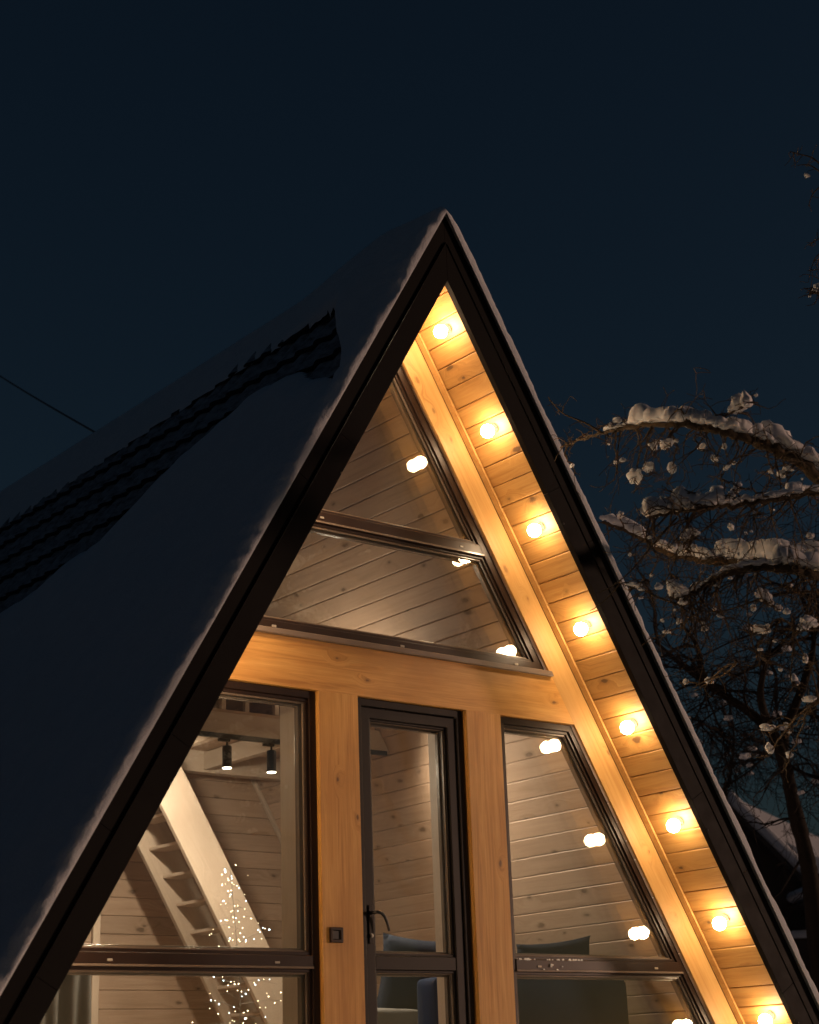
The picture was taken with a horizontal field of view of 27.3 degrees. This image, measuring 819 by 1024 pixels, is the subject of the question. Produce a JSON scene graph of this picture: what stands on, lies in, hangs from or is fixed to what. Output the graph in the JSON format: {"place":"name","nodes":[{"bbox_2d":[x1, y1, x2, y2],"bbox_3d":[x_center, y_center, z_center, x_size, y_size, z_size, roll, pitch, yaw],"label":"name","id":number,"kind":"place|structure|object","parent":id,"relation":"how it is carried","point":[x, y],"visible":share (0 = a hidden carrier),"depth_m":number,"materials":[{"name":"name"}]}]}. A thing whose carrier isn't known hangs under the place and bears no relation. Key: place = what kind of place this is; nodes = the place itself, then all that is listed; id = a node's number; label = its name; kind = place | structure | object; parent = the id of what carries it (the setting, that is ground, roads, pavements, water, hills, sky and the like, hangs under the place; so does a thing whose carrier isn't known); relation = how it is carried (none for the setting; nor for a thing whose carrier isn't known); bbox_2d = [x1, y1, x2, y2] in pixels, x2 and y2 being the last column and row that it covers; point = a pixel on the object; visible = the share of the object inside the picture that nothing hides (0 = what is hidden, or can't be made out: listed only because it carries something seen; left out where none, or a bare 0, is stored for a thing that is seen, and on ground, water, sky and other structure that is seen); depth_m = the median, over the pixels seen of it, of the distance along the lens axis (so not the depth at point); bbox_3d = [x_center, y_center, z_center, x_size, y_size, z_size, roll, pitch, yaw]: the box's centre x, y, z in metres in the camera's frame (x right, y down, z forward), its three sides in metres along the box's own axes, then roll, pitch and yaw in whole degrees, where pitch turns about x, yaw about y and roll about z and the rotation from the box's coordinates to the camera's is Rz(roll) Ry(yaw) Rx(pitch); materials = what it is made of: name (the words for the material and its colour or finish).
{"place":"outdoors","nodes":[
{"label":"outdoors","id":0,"kind":"place"},
{"bbox_2d":[0,375,94,432],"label":"overhead cable","id":1,"kind":"object","parent":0,"point":[60,412],"visible":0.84,"depth_m":17.78,"materials":[{"name":"black metal"}]},
{"bbox_2d":[0,0,818,836],"label":"sky","id":2,"kind":"structure","parent":0,"point":[177,177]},
{"bbox_2d":[728,790,818,976],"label":"neighbouring house","id":3,"kind":"structure","parent":0,"point":[766,857],"depth_m":26.69,"materials":[{"name":"black metal"}]},
{"bbox_2d":[781,908,805,930],"bbox_3d":[6.131,6.437,26.525,0.562,0.428,0.040,-2,-19,0],"label":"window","id":4,"kind":"structure","parent":3,"relation":"in","point":[795,921],"depth_m":26.52,"materials":[{"name":"black glass"}]},
{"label":"snowy ground","id":5,"kind":"structure","parent":0,"visible":0},
{"bbox_2d":[0,216,818,1023],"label":"cabin","id":6,"kind":"object","parent":5,"relation":"on","point":[412,598],"visible":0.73,"depth_m":11.18,"materials":[{"name":"orange wood"}]},
{"bbox_2d":[40,975,90,1023],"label":"curtain","id":7,"kind":"object","parent":6,"relation":"hanging from","point":[71,1003],"visible":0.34,"depth_m":11.27,"materials":[{"name":"grey fabric"}]},
{"bbox_2d":[67,680,319,1023],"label":"window","id":8,"kind":"structure","parent":6,"relation":"in","point":[301,962],"depth_m":9.46,"materials":[{"name":"brown"}]},
{"bbox_2d":[0,207,446,995],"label":"roof snow","id":9,"kind":"structure","parent":6,"relation":"on","point":[100,641],"depth_m":9.97,"materials":[{"name":"white snow"}]},
{"bbox_2d":[192,856,279,1023],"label":"light tree","id":10,"kind":"object","parent":6,"relation":"on","point":[235,945],"visible":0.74,"depth_m":10.31,"materials":[{"name":"metal"}]},
{"bbox_2d":[198,731,386,773],"bbox_3d":[-1.223,1.649,12.020,2.670,0.368,0.239,12,-23,-37],"label":"track light","id":11,"kind":"object","parent":6,"relation":"attached to","point":[227,754],"visible":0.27,"depth_m":12.06,"materials":[{"name":"black metal"}]},
{"bbox_2d":[329,927,342,942],"bbox_3d":[-0.417,2.402,9.593,0.089,0.086,0.022,12,-23,-37],"label":"switch box","id":12,"kind":"object","parent":6,"relation":"attached to","point":[335,934],"visible":1,"depth_m":9.59,"materials":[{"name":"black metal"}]},
{"bbox_2d":[256,366,553,676],"bbox_3d":[-0.080,-0.076,10.855,2.434,2.059,0.158,12,-23,-37],"label":"window","id":13,"kind":"structure","parent":6,"relation":"in","point":[470,548],"depth_m":11.01,"materials":[{"name":"brown"}]},
{"bbox_2d":[358,698,474,1023],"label":"door","id":14,"kind":"structure","parent":6,"relation":"in","point":[446,725],"depth_m":10.22,"materials":[{"name":"black metal"}]},
{"bbox_2d":[434,324,451,337],"bbox_3d":[0.218,-1.187,11.064,0.128,0.112,0.090,12,-23,-37],"label":"soffit lamp","id":15,"kind":"object","parent":6,"relation":"attached to","point":[441,331],"visible":1,"depth_m":11.02,"materials":[{"name":"white glass"}]},
{"bbox_2d":[481,423,498,437],"bbox_3d":[0.525,-0.537,11.085,0.128,0.112,0.090,12,-23,-37],"label":"soffit lamp","id":16,"kind":"object","parent":6,"relation":"attached to","point":[487,430],"visible":1,"depth_m":11.04,"materials":[{"name":"white glass"}]},
{"bbox_2d":[377,977,628,1023],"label":"sofa","id":17,"kind":"object","parent":6,"relation":"on","point":[572,1001],"visible":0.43,"depth_m":11.31,"materials":[{"name":"fabric"}]},
{"bbox_2d":[377,933,435,1009],"bbox_3d":[0.077,3.339,12.045,0.660,0.620,0.189,10,-5,-18],"label":"cushion","id":18,"kind":"object","parent":17,"relation":"on","point":[397,992],"visible":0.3,"depth_m":11.93,"materials":[{"name":"grey fabric"}]},
{"bbox_2d":[516,936,589,954],"bbox_3d":[1.004,3.217,11.823,0.720,0.440,0.180,5,-5,-39],"label":"cushion","id":19,"kind":"object","parent":17,"relation":"on","point":[580,946],"visible":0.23,"depth_m":11.80,"materials":[{"name":"grey fabric"}]},
{"bbox_2d":[527,522,544,536],"bbox_3d":[0.833,0.114,11.105,0.128,0.112,0.090,12,-23,-37],"label":"soffit lamp","id":20,"kind":"object","parent":6,"relation":"attached to","point":[534,530],"visible":1,"depth_m":11.06,"materials":[{"name":"white glass"}]},
{"bbox_2d":[519,958,582,969],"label":"snow crumbs","id":21,"kind":"object","parent":6,"relation":"on","point":[552,959],"visible":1,"depth_m":10.57,"materials":[{"name":"white snow"}]},
{"bbox_2d":[574,620,591,635],"bbox_3d":[1.141,0.764,11.125,0.128,0.112,0.090,12,-23,-37],"label":"soffit lamp","id":22,"kind":"object","parent":6,"relation":"attached to","point":[580,628],"visible":1,"depth_m":11.09,"materials":[{"name":"white glass"}]},
{"bbox_2d":[500,716,710,1023],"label":"window","id":23,"kind":"structure","parent":6,"relation":"in","point":[668,965],"depth_m":11.23,"materials":[{"name":"brown"}]},
{"bbox_2d":[620,718,637,734],"bbox_3d":[1.449,1.414,11.146,0.128,0.112,0.090,12,-23,-37],"label":"soffit lamp","id":24,"kind":"object","parent":6,"relation":"attached to","point":[627,727],"visible":1,"depth_m":11.11,"materials":[{"name":"white glass"}]},
{"bbox_2d":[445,211,818,1010],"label":"roof snow","id":25,"kind":"structure","parent":6,"relation":"on","point":[581,497],"depth_m":11.11,"materials":[{"name":"white snow"}]},
{"bbox_2d":[666,816,683,832],"bbox_3d":[1.756,2.065,11.166,0.128,0.112,0.090,12,-23,-37],"label":"soffit lamp","id":26,"kind":"object","parent":6,"relation":"attached to","point":[673,825],"visible":1,"depth_m":11.13,"materials":[{"name":"white glass"}]},
{"bbox_2d":[712,913,729,930],"bbox_3d":[2.064,2.715,11.187,0.128,0.112,0.090,12,-23,-37],"label":"soffit lamp","id":27,"kind":"object","parent":6,"relation":"attached to","point":[719,923],"visible":1,"depth_m":11.15,"materials":[{"name":"white glass"}]},
{"bbox_2d":[758,1010,774,1023],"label":"soffit lamp","id":28,"kind":"object","parent":6,"relation":"attached to","point":[768,1017],"visible":1,"depth_m":11.17,"materials":[{"name":"white glass"}]},
{"bbox_2d":[547,145,818,781],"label":"apple tree","id":29,"kind":"object","parent":5,"relation":"on","point":[742,557],"visible":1,"depth_m":8.99,"materials":[{"name":"plant"}]},
{"bbox_2d":[603,486,818,991],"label":"bare tree","id":30,"kind":"object","parent":5,"relation":"on","point":[799,829],"visible":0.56,"depth_m":16.35,"materials":[{"name":"brown plant"}]},
{"bbox_2d":[674,650,818,892],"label":"bare tree","id":31,"kind":"object","parent":5,"relation":"on","point":[715,743],"visible":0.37,"depth_m":23.23,"materials":[{"name":"brown plant"}]}
]}

